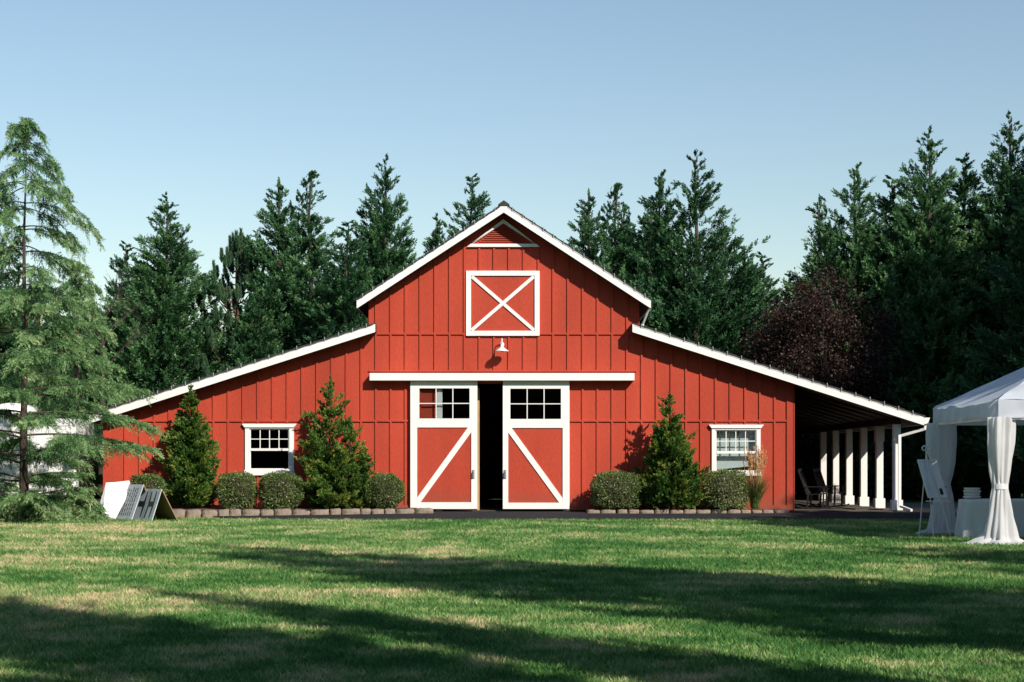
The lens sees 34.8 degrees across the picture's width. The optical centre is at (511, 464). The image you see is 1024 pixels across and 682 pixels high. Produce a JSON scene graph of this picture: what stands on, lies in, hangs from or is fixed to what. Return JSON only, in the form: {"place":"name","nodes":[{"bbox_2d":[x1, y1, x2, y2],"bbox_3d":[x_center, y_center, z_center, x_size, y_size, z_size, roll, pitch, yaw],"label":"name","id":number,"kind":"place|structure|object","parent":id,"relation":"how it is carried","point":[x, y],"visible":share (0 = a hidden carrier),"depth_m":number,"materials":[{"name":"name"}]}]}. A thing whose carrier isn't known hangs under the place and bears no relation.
{"place":"outdoors","nodes":[
{"label":"outdoors","id":0,"kind":"place"},
{"bbox_2d":[0,492,1023,681],"bbox_3d":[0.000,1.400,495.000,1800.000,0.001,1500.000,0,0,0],"label":"lawn","id":1,"kind":"structure","parent":0,"point":[911,500],"depth_m":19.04,"materials":[{"name":"plant"}]},
{"bbox_2d":[0,348,29,404],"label":"conifer tree","id":2,"kind":"object","parent":1,"relation":"on","point":[4,384],"visible":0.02,"depth_m":66.08,"materials":[{"name":"green plant"}]},
{"bbox_2d":[0,481,34,522],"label":"juniper","id":3,"kind":"object","parent":1,"relation":"on","point":[9,515],"visible":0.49,"depth_m":39.65,"materials":[{"name":"green plant"}]},
{"bbox_2d":[0,413,44,469],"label":"drooping cedar","id":4,"kind":"object","parent":1,"relation":"on","point":[15,452],"visible":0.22,"depth_m":42.89,"materials":[{"name":"green plant"}]},
{"bbox_2d":[0,255,63,418],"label":"conifer tree","id":5,"kind":"object","parent":1,"relation":"on","point":[6,346],"visible":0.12,"depth_m":68.25,"materials":[{"name":"green plant"}]},
{"bbox_2d":[12,493,72,522],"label":"juniper","id":6,"kind":"object","parent":1,"relation":"on","point":[52,511],"visible":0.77,"depth_m":39.55,"materials":[{"name":"green plant"}]},
{"bbox_2d":[0,260,99,485],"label":"conifer tree","id":7,"kind":"object","parent":1,"relation":"on","point":[35,324],"visible":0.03,"depth_m":68.07,"materials":[{"name":"green plant"}]},
{"bbox_2d":[0,403,101,498],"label":"cargo trailer","id":8,"kind":"object","parent":1,"relation":"on","point":[41,440],"visible":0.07,"depth_m":46.05,"materials":[{"name":"white metal"}]},
{"bbox_2d":[7,260,137,495],"bbox_3d":[-12.837,-2.253,48.162,4.611,7.508,4.458,0,0,0],"label":"drooping cedar","id":9,"kind":"object","parent":1,"relation":"on","point":[89,294],"visible":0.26,"depth_m":47.79,"materials":[{"name":"green plant"}]},
{"bbox_2d":[0,117,166,511],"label":"drooping cedar","id":10,"kind":"object","parent":1,"relation":"on","point":[24,356],"visible":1,"depth_m":40.34,"materials":[{"name":"green plant"}]},
{"bbox_2d":[62,498,115,522],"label":"juniper","id":11,"kind":"object","parent":1,"relation":"on","point":[79,510],"visible":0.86,"depth_m":40.06,"materials":[{"name":"green plant"}]},
{"bbox_2d":[59,263,158,503],"bbox_3d":[-14.501,-2.859,58.985,3.561,8.722,3.214,0,0,0],"label":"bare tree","id":12,"kind":"object","parent":1,"relation":"on","point":[102,402],"visible":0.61,"depth_m":58.96,"materials":[{"name":"brown plant"}]},
{"bbox_2d":[67,240,157,495],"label":"conifer tree","id":13,"kind":"object","parent":1,"relation":"on","point":[111,291],"visible":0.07,"depth_m":67.62,"materials":[{"name":"green plant"}]},
{"bbox_2d":[100,481,129,518],"bbox_3d":[-10.180,0.900,41.885,0.828,0.991,0.970,0,0,0],"label":"white panel","id":14,"kind":"object","parent":1,"relation":"on","point":[114,494],"visible":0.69,"depth_m":41.73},
{"bbox_2d":[116,484,155,519],"bbox_3d":[-9.603,0.949,41.650,0.680,0.894,1.050,0,0,-38],"label":"folding sign","id":15,"kind":"object","parent":1,"relation":"on","point":[129,506],"visible":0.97,"depth_m":41.43,"materials":[{"name":"grey wood"}]},
{"bbox_2d":[69,191,235,465],"bbox_3d":[-13.990,-4.600,63.621,6.491,12.203,8.473,0,0,44],"label":"conifer tree","id":16,"kind":"object","parent":1,"relation":"on","point":[173,331],"visible":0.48,"depth_m":63.26,"materials":[{"name":"green plant"}]},
{"bbox_2d":[133,489,177,520],"bbox_3d":[-8.975,1.001,41.092,0.690,0.794,1.320,0,0,-34],"label":"folding sign","id":17,"kind":"object","parent":1,"relation":"on","point":[151,503],"visible":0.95,"depth_m":40.93,"materials":[{"name":"grey wood"}]},
{"bbox_2d":[173,509,185,518],"bbox_3d":[-8.730,1.321,42.670,0.452,0.332,0.246,1,1,-3],"label":"edging stone","id":18,"kind":"object","parent":1,"relation":"on","point":[181,513],"visible":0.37,"depth_m":42.56,"materials":[{"name":"stone"}]},
{"bbox_2d":[186,509,201,518],"bbox_3d":[-8.308,1.320,42.716,0.404,0.327,0.241,0,-2,-6],"label":"edging stone","id":19,"kind":"object","parent":1,"relation":"on","point":[195,513],"visible":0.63,"depth_m":42.61,"materials":[{"name":"stone"}]},
{"bbox_2d":[202,509,217,517],"bbox_3d":[-7.901,1.327,42.777,0.424,0.318,0.248,1,-1,-10],"label":"edging stone","id":20,"kind":"object","parent":1,"relation":"on","point":[209,513],"visible":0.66,"depth_m":42.67,"materials":[{"name":"stone"}]},
{"bbox_2d":[218,509,228,517],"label":"edging stone","id":21,"kind":"object","parent":1,"relation":"on","point":[223,512],"visible":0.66,"depth_m":42.73,"materials":[{"name":"stone"}]},
{"bbox_2d":[229,509,240,517],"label":"edging stone","id":22,"kind":"object","parent":1,"relation":"on","point":[234,512],"visible":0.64,"depth_m":42.77,"materials":[{"name":"stone"}]},
{"bbox_2d":[177,227,294,381],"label":"pine tree","id":23,"kind":"object","parent":1,"relation":"on","point":[228,291],"visible":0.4,"depth_m":64.46,"materials":[{"name":"green plant"}]},
{"bbox_2d":[242,509,259,515],"bbox_3d":[-6.848,1.318,42.943,0.471,0.310,0.250,1,2,-9],"label":"edging stone","id":24,"kind":"object","parent":1,"relation":"on","point":[250,512],"visible":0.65,"depth_m":42.83,"materials":[{"name":"stone"}]},
{"bbox_2d":[217,279,287,371],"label":"conifer tree","id":25,"kind":"object","parent":1,"relation":"on","point":[253,339],"visible":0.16,"depth_m":62.49,"materials":[{"name":"green plant"}]},
{"bbox_2d":[260,509,273,515],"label":"edging stone","id":26,"kind":"object","parent":1,"relation":"on","point":[263,512],"visible":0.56,"depth_m":42.92,"materials":[{"name":"stone"}]},
{"bbox_2d":[221,170,344,368],"bbox_3d":[-8.768,-5.117,64.846,7.601,13.295,6.783,0,0,29],"label":"conifer tree","id":27,"kind":"object","parent":1,"relation":"on","point":[292,282],"visible":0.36,"depth_m":64.38,"materials":[{"name":"green plant"}]},
{"bbox_2d":[274,508,291,514],"bbox_3d":[-6.026,1.301,43.083,0.465,0.300,0.248,-1,0,-10],"label":"edging stone","id":28,"kind":"object","parent":1,"relation":"on","point":[286,511],"visible":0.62,"depth_m":42.98,"materials":[{"name":"stone"}]},
{"bbox_2d":[155,508,414,516],"bbox_3d":[-7.000,1.278,43.884,8.800,0.225,2.228,0,0,0],"label":"garden bed","id":29,"kind":"object","parent":1,"relation":"on","point":[260,509],"visible":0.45,"depth_m":43.74,"materials":[{"name":"soil"}]},
{"bbox_2d":[129,473,166,495],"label":"round bush","id":30,"kind":"object","parent":29,"relation":"on","point":[149,481],"visible":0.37,"depth_m":43.09,"materials":[{"name":"green plant"}]},
{"bbox_2d":[156,384,221,507],"bbox_3d":[-8.615,-0.430,44.052,1.830,3.496,2.120,0,0,39],"label":"conifer shrub","id":31,"kind":"object","parent":29,"relation":"on","point":[190,482],"visible":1,"depth_m":43.67,"materials":[{"name":"green plant"}]},
{"bbox_2d":[215,471,257,509],"bbox_3d":[-7.323,0.708,43.640,1.174,1.117,1.219,-1,0,0],"label":"round bush","id":32,"kind":"object","parent":29,"relation":"on","point":[236,490],"visible":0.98,"depth_m":43.31,"materials":[{"name":"green plant"}]},
{"bbox_2d":[257,471,304,509],"bbox_3d":[-6.209,0.711,43.720,1.189,1.115,1.201,0,-1,-29],"label":"round bush","id":33,"kind":"object","parent":29,"relation":"on","point":[278,490],"visible":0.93,"depth_m":43.40,"materials":[{"name":"green plant"}]},
{"bbox_2d":[294,374,375,508],"bbox_3d":[-4.644,-0.553,43.963,2.399,3.795,2.742,0,0,0],"label":"conifer shrub","id":34,"kind":"object","parent":29,"relation":"on","point":[348,473],"visible":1,"depth_m":43.71,"materials":[{"name":"green plant"}]},
{"bbox_2d":[362,471,406,508],"bbox_3d":[-3.439,0.712,44.002,1.164,1.106,1.185,0,0,36],"label":"round bush","id":35,"kind":"object","parent":29,"relation":"on","point":[385,490],"visible":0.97,"depth_m":43.68,"materials":[{"name":"green plant"}]},
{"bbox_2d":[292,509,310,514],"bbox_3d":[-5.562,1.309,43.184,0.481,0.290,0.256,1,1,-8],"label":"edging stone","id":36,"kind":"object","parent":1,"relation":"on","point":[300,512],"visible":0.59,"depth_m":43.08,"materials":[{"name":"stone"}]},
{"bbox_2d":[310,509,328,514],"bbox_3d":[-5.083,1.310,43.269,0.504,0.274,0.243,-1,-2,-14],"label":"edging stone","id":37,"kind":"object","parent":1,"relation":"on","point":[319,511],"visible":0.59,"depth_m":43.17,"materials":[{"name":"stone"}]},
{"bbox_2d":[294,220,374,344],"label":"conifer tree","id":38,"kind":"object","parent":1,"relation":"on","point":[338,302],"visible":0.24,"depth_m":61.45,"materials":[{"name":"green plant"}]},
{"bbox_2d":[329,508,340,514],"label":"edging stone","id":39,"kind":"object","parent":1,"relation":"on","point":[336,511],"visible":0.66,"depth_m":43.24,"materials":[{"name":"stone"}]},
{"bbox_2d":[341,508,360,513],"bbox_3d":[-4.278,1.290,43.431,0.508,0.265,0.242,-2,2,-14],"label":"edging stone","id":40,"kind":"object","parent":1,"relation":"on","point":[351,511],"visible":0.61,"depth_m":43.33,"materials":[{"name":"stone"}]},
{"bbox_2d":[360,508,370,513],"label":"edging stone","id":41,"kind":"object","parent":1,"relation":"on","point":[365,511],"visible":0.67,"depth_m":43.40,"materials":[{"name":"stone"}]},
{"bbox_2d":[371,508,383,513],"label":"edging stone","id":42,"kind":"object","parent":1,"relation":"on","point":[377,511],"visible":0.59,"depth_m":43.47,"materials":[{"name":"stone"}]},
{"bbox_2d":[338,154,418,316],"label":"conifer tree","id":43,"kind":"object","parent":1,"relation":"on","point":[380,255],"visible":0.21,"depth_m":64.50,"materials":[{"name":"green plant"}]},
{"bbox_2d":[384,508,395,513],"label":"edging stone","id":44,"kind":"object","parent":1,"relation":"on","point":[389,511],"visible":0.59,"depth_m":43.54,"materials":[{"name":"stone"}]},
{"bbox_2d":[395,508,413,513],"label":"edging stone","id":45,"kind":"object","parent":1,"relation":"on","point":[405,511],"visible":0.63,"depth_m":43.62,"materials":[{"name":"stone"}]},
{"bbox_2d":[415,508,433,512],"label":"edging stone","id":46,"kind":"object","parent":1,"relation":"on","point":[423,510],"visible":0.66,"depth_m":43.70,"materials":[{"name":"stone"}]},
{"bbox_2d":[422,213,445,253],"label":"conifer tree","id":47,"kind":"object","parent":1,"relation":"on","point":[435,241],"visible":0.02,"depth_m":66.82,"materials":[{"name":"green plant"}]},
{"bbox_2d":[436,173,491,241],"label":"conifer tree","id":48,"kind":"object","parent":1,"relation":"on","point":[474,202],"visible":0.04,"depth_m":65.88,"materials":[{"name":"green plant"}]},
{"bbox_2d":[89,200,929,511],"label":"red barn","id":49,"kind":"structure","parent":1,"relation":"on","point":[505,358],"depth_m":45.00,"materials":[{"name":"paint"}]},
{"bbox_2d":[109,324,372,408],"bbox_3d":[-7.558,-2.618,44.486,7.574,2.450,0.033,0,0,0],"label":"roof trim","id":50,"kind":"object","parent":49,"relation":"attached to","point":[242,366],"visible":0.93,"depth_m":44.48,"materials":[{"name":"grey"}]},
{"bbox_2d":[242,424,296,474],"bbox_3d":[-6.665,-0.416,44.978,1.509,1.419,0.135,0,0,0],"label":"window","id":51,"kind":"structure","parent":49,"relation":"in","point":[248,427],"depth_m":44.94,"materials":[{"name":"white paint"}]},
{"bbox_2d":[357,207,498,299],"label":"string lights","id":52,"kind":"object","parent":49,"relation":"attached to","point":[428,253],"visible":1,"depth_m":44.48,"materials":[{"name":"grey"}]},
{"bbox_2d":[410,381,476,508],"bbox_3d":[-1.869,-0.553,44.852,1.837,3.528,0.126,0,0,0],"label":"sliding door","id":53,"kind":"structure","parent":49,"relation":"in","point":[443,461],"depth_m":44.87,"materials":[{"name":"white paint"}]},
{"bbox_2d":[466,271,539,335],"bbox_3d":[-0.251,-4.437,44.962,2.019,1.784,0.074,0,0,0],"label":"loft door","id":54,"kind":"structure","parent":49,"relation":"in","point":[498,303],"depth_m":44.96,"materials":[{"name":"white paint"}]},
{"bbox_2d":[503,381,568,508],"bbox_3d":[0.661,-0.553,44.852,1.823,3.528,0.126,0,0,0],"label":"sliding door","id":55,"kind":"structure","parent":49,"relation":"in","point":[535,451],"depth_m":44.89,"materials":[{"name":"white paint"}]},
{"bbox_2d":[507,206,649,299],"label":"string lights","id":56,"kind":"object","parent":49,"relation":"attached to","point":[577,252],"visible":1,"depth_m":44.48,"materials":[{"name":"grey"}]},
{"bbox_2d":[709,425,762,475],"bbox_3d":[6.161,-0.399,45.058,1.509,1.407,0.297,0,0,0],"label":"window","id":57,"kind":"structure","parent":49,"relation":"in","point":[728,441],"depth_m":45.20,"materials":[{"name":"white paint"}]},
{"bbox_2d":[634,323,919,415],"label":"roof","id":58,"kind":"structure","parent":49,"relation":"attached to","point":[775,369],"depth_m":44.49,"materials":[{"name":"grey"}]},
{"bbox_2d":[796,468,833,508],"bbox_3d":[8.636,0.683,46.607,1.012,1.149,0.630,0,0,20],"label":"rocking chair","id":59,"kind":"object","parent":49,"relation":"on","point":[804,483],"visible":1,"depth_m":46.50,"materials":[{"name":"black paint"}]},
{"bbox_2d":[812,468,848,506],"bbox_3d":[9.402,0.683,48.411,1.012,1.149,0.630,0,0,35],"label":"rocking chair","id":60,"kind":"object","parent":49,"relation":"on","point":[818,476],"visible":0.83,"depth_m":48.45,"materials":[{"name":"black paint"}]},
{"bbox_2d":[586,509,599,512],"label":"edging stone","id":61,"kind":"object","parent":1,"relation":"on","point":[592,511],"visible":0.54,"depth_m":43.74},
{"bbox_2d":[566,182,642,324],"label":"conifer tree","id":62,"kind":"object","parent":1,"relation":"on","point":[587,230],"visible":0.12,"depth_m":64.76,"materials":[{"name":"green plant"}]},
{"bbox_2d":[600,509,615,512],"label":"edging stone","id":63,"kind":"object","parent":1,"relation":"on","point":[607,511],"visible":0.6,"depth_m":43.71,"materials":[{"name":"stone"}]},
{"bbox_2d":[617,509,626,512],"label":"edging stone","id":64,"kind":"object","parent":1,"relation":"on","point":[621,511],"visible":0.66,"depth_m":43.67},
{"bbox_2d":[628,509,638,512],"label":"edging stone","id":65,"kind":"object","parent":1,"relation":"on","point":[633,511],"visible":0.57,"depth_m":43.67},
{"bbox_2d":[639,510,653,513],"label":"edging stone","id":66,"kind":"object","parent":1,"relation":"on","point":[646,511],"visible":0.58,"depth_m":43.65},
{"bbox_2d":[654,509,668,512],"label":"edging stone","id":67,"kind":"object","parent":1,"relation":"on","point":[661,511],"visible":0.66,"depth_m":43.65,"materials":[{"name":"stone"}]},
{"bbox_2d":[608,169,728,336],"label":"conifer tree","id":68,"kind":"object","parent":1,"relation":"on","point":[660,194],"visible":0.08,"depth_m":65.73,"materials":[{"name":"green plant"}]},
{"bbox_2d":[669,510,682,512],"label":"edging stone","id":69,"kind":"object","parent":1,"relation":"on","point":[675,511],"visible":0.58,"depth_m":43.65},
{"bbox_2d":[586,509,779,512],"bbox_3d":[4.625,1.295,44.434,5.250,0.190,1.127,0,0,0],"label":"garden bed","id":70,"kind":"object","parent":1,"relation":"on","point":[683,509],"visible":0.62,"depth_m":44.27,"materials":[{"name":"brown stone"}]},
{"bbox_2d":[589,469,641,509],"bbox_3d":[2.818,0.689,44.128,1.452,1.155,1.417,0,1,-5],"label":"round bush","id":71,"kind":"object","parent":70,"relation":"on","point":[614,490],"visible":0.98,"depth_m":43.75,"materials":[{"name":"green plant"}]},
{"bbox_2d":[631,391,716,509],"bbox_3d":[4.278,-0.323,44.078,2.281,3.303,2.329,0,0,0],"label":"conifer shrub","id":72,"kind":"object","parent":70,"relation":"in","point":[659,482],"visible":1,"depth_m":43.71,"materials":[{"name":"green plant"}]},
{"bbox_2d":[699,468,749,510],"bbox_3d":[5.721,0.670,44.096,1.375,1.178,1.361,0,-2,-35],"label":"round bush","id":73,"kind":"object","parent":70,"relation":"on","point":[725,489],"visible":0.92,"depth_m":43.76,"materials":[{"name":"green plant"}]},
{"bbox_2d":[741,445,773,508],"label":"plume grass","id":74,"kind":"object","parent":70,"relation":"on","point":[756,491],"depth_m":43.96,"materials":[{"name":"green plant"}]},
{"bbox_2d":[683,509,695,512],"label":"edging stone","id":75,"kind":"object","parent":1,"relation":"on","point":[689,510],"visible":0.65,"depth_m":43.67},
{"bbox_2d":[696,510,710,512],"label":"edging stone","id":76,"kind":"object","parent":1,"relation":"on","point":[703,511],"visible":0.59,"depth_m":43.69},
{"bbox_2d":[618,148,798,438],"bbox_3d":[7.237,-5.369,64.008,9.249,13.946,7.198,0,0,-44],"label":"conifer tree","id":77,"kind":"object","parent":1,"relation":"on","point":[695,312],"visible":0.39,"depth_m":63.49,"materials":[{"name":"green plant"}]},
{"bbox_2d":[711,509,726,512],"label":"edging stone","id":78,"kind":"object","parent":1,"relation":"on","point":[718,511],"visible":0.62,"depth_m":43.72,"materials":[{"name":"stone"}]},
{"bbox_2d":[727,509,740,512],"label":"edging stone","id":79,"kind":"object","parent":1,"relation":"on","point":[733,511],"visible":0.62,"depth_m":43.75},
{"bbox_2d":[701,235,778,365],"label":"conifer tree","id":80,"kind":"object","parent":1,"relation":"on","point":[727,270],"depth_m":69.92,"materials":[{"name":"green plant"}]},
{"bbox_2d":[740,509,750,512],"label":"edging stone","id":81,"kind":"object","parent":1,"relation":"on","point":[745,511],"visible":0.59,"depth_m":43.78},
{"bbox_2d":[751,510,761,512],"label":"edging stone","id":82,"kind":"object","parent":1,"relation":"on","point":[756,511],"visible":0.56,"depth_m":43.80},
{"bbox_2d":[762,509,773,512],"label":"edging stone","id":83,"kind":"object","parent":1,"relation":"on","point":[767,511],"visible":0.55,"depth_m":43.82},
{"bbox_2d":[754,251,789,368],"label":"conifer tree","id":84,"kind":"object","parent":1,"relation":"on","point":[774,292],"visible":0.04,"depth_m":70.71,"materials":[{"name":"green plant"}]},
{"bbox_2d":[773,509,789,512],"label":"edging stone","id":85,"kind":"object","parent":1,"relation":"on","point":[781,511],"visible":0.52,"depth_m":43.83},
{"bbox_2d":[771,270,799,496],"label":"conifer tree","id":86,"kind":"object","parent":1,"relation":"on","point":[791,279],"visible":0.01,"depth_m":71.89,"materials":[{"name":"green plant"}]},
{"bbox_2d":[787,246,843,496],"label":"conifer tree","id":87,"kind":"object","parent":1,"relation":"on","point":[805,264],"visible":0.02,"depth_m":70.89,"materials":[{"name":"green plant"}]},
{"bbox_2d":[730,258,916,499],"bbox_3d":[11.447,-3.304,61.657,6.753,9.621,6.704,0,0,39],"label":"purple leaf tree","id":88,"kind":"object","parent":1,"relation":"on","point":[812,307],"visible":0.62,"depth_m":60.58,"materials":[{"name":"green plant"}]},
{"bbox_2d":[795,483,884,493],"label":"rail fence","id":89,"kind":"object","parent":1,"relation":"on","point":[869,490],"visible":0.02,"depth_m":65.98,"materials":[{"name":"white paint"}]},
{"bbox_2d":[772,161,937,499],"bbox_3d":[13.171,-5.246,64.671,8.618,13.636,5.922,0,0,-25],"label":"conifer tree","id":90,"kind":"object","parent":1,"relation":"on","point":[830,241],"visible":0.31,"depth_m":64.18,"materials":[{"name":"green plant"}]},
{"bbox_2d":[838,175,972,499],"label":"conifer tree","id":91,"kind":"object","parent":1,"relation":"on","point":[883,201],"visible":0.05,"depth_m":65.28,"materials":[{"name":"green plant"}]},
{"bbox_2d":[847,125,989,500],"bbox_3d":[16.235,-5.891,63.365,6.858,14.828,8.953,0,0,-2],"label":"conifer tree","id":92,"kind":"object","parent":1,"relation":"on","point":[931,274],"visible":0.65,"depth_m":62.92,"materials":[{"name":"green plant"}]},
{"bbox_2d":[919,445,950,535],"bbox_3d":[8.120,0.514,31.429,0.599,1.778,0.300,0,0,22],"label":"display easel","id":93,"kind":"object","parent":1,"relation":"on","point":[926,452],"visible":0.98,"depth_m":31.52,"materials":[{"name":"wood"}]},
{"bbox_2d":[917,459,946,497],"bbox_3d":[8.114,0.268,31.585,0.545,0.740,0.225,0,0,-21],"label":"display board","id":94,"kind":"object","parent":93,"relation":"on","point":[939,481],"visible":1,"depth_m":31.58,"materials":[{"name":"white"}]},
{"bbox_2d":[892,151,1008,499],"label":"conifer tree","id":95,"kind":"object","parent":1,"relation":"on","point":[970,180],"visible":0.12,"depth_m":65.42,"materials":[{"name":"green plant"}]},
{"bbox_2d":[916,367,1023,544],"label":"canopy tent","id":96,"kind":"object","parent":1,"relation":"on","point":[996,407],"visible":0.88,"depth_m":29.66,"materials":[{"name":"fabric"}]},
{"bbox_2d":[922,109,1023,498],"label":"conifer tree","id":97,"kind":"object","parent":1,"relation":"on","point":[992,235],"visible":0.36,"depth_m":63.27,"materials":[{"name":"green plant"}]},
{"bbox_2d":[928,179,1023,484],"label":"conifer tree","id":98,"kind":"object","parent":1,"relation":"on","point":[1010,271],"visible":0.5,"depth_m":56.29,"materials":[{"name":"green plant"}]},
{"bbox_2d":[979,179,1023,496],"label":"conifer tree","id":99,"kind":"object","parent":1,"relation":"on","point":[1014,296],"visible":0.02,"depth_m":63.21,"materials":[{"name":"green plant"}]},
{"bbox_2d":[1001,278,1023,471],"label":"shade tree","id":100,"kind":"object","parent":1,"relation":"on","point":[1018,449],"visible":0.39,"depth_m":53.67,"materials":[{"name":"green plant"}]},
{"bbox_2d":[0,0,1023,385],"label":"sky","id":101,"kind":"structure","parent":0,"point":[203,103],"materials":[{"name":"blue"}]},
{"bbox_2d":[221,508,957,519],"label":"path","id":102,"kind":"structure","parent":0,"point":[576,515],"depth_m":42.89,"materials":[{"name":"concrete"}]},
{"bbox_2d":[854,503,957,507],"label":"driveway","id":103,"kind":"structure","parent":0,"point":[914,505],"depth_m":55.86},
{"bbox_3d":[10.275,1.036,31.400,3.050,0.728,0.760,0,0,0],"label":"banquet table","id":104,"kind":"object","parent":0,"visible":0},
{"bbox_2d":[954,499,1023,537],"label":"tablecloth","id":105,"kind":"object","parent":104,"relation":"on","point":[971,518],"visible":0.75,"depth_m":31.00,"materials":[{"name":"fabric"}]},
{"bbox_2d":[963,496,980,498],"bbox_3d":[8.803,0.625,31.300,0.340,0.055,0.340,0,0,0],"label":"dish","id":106,"kind":"object","parent":105,"relation":"on","point":[972,497],"visible":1,"depth_m":31.17,"materials":[{"name":"white"}]},
{"bbox_2d":[964,493,979,495],"bbox_3d":[8.803,0.573,31.300,0.310,0.055,0.310,0,0,0],"label":"dish","id":107,"kind":"object","parent":106,"relation":"on","point":[971,494],"visible":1,"depth_m":31.17,"materials":[{"name":"white"}]},
{"bbox_2d":[963,490,980,492],"bbox_3d":[8.803,0.520,31.300,0.340,0.055,0.340,0,0,0],"label":"dish","id":108,"kind":"object","parent":107,"relation":"on","point":[964,491],"visible":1,"depth_m":31.17,"materials":[{"name":"white"}]},
{"bbox_2d":[964,488,979,490],"bbox_3d":[8.803,0.469,31.300,0.310,0.055,0.310,0,0,0],"label":"dish","id":109,"kind":"object","parent":108,"relation":"on","point":[971,489],"visible":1,"depth_m":31.18,"materials":[{"name":"white"}]}
]}

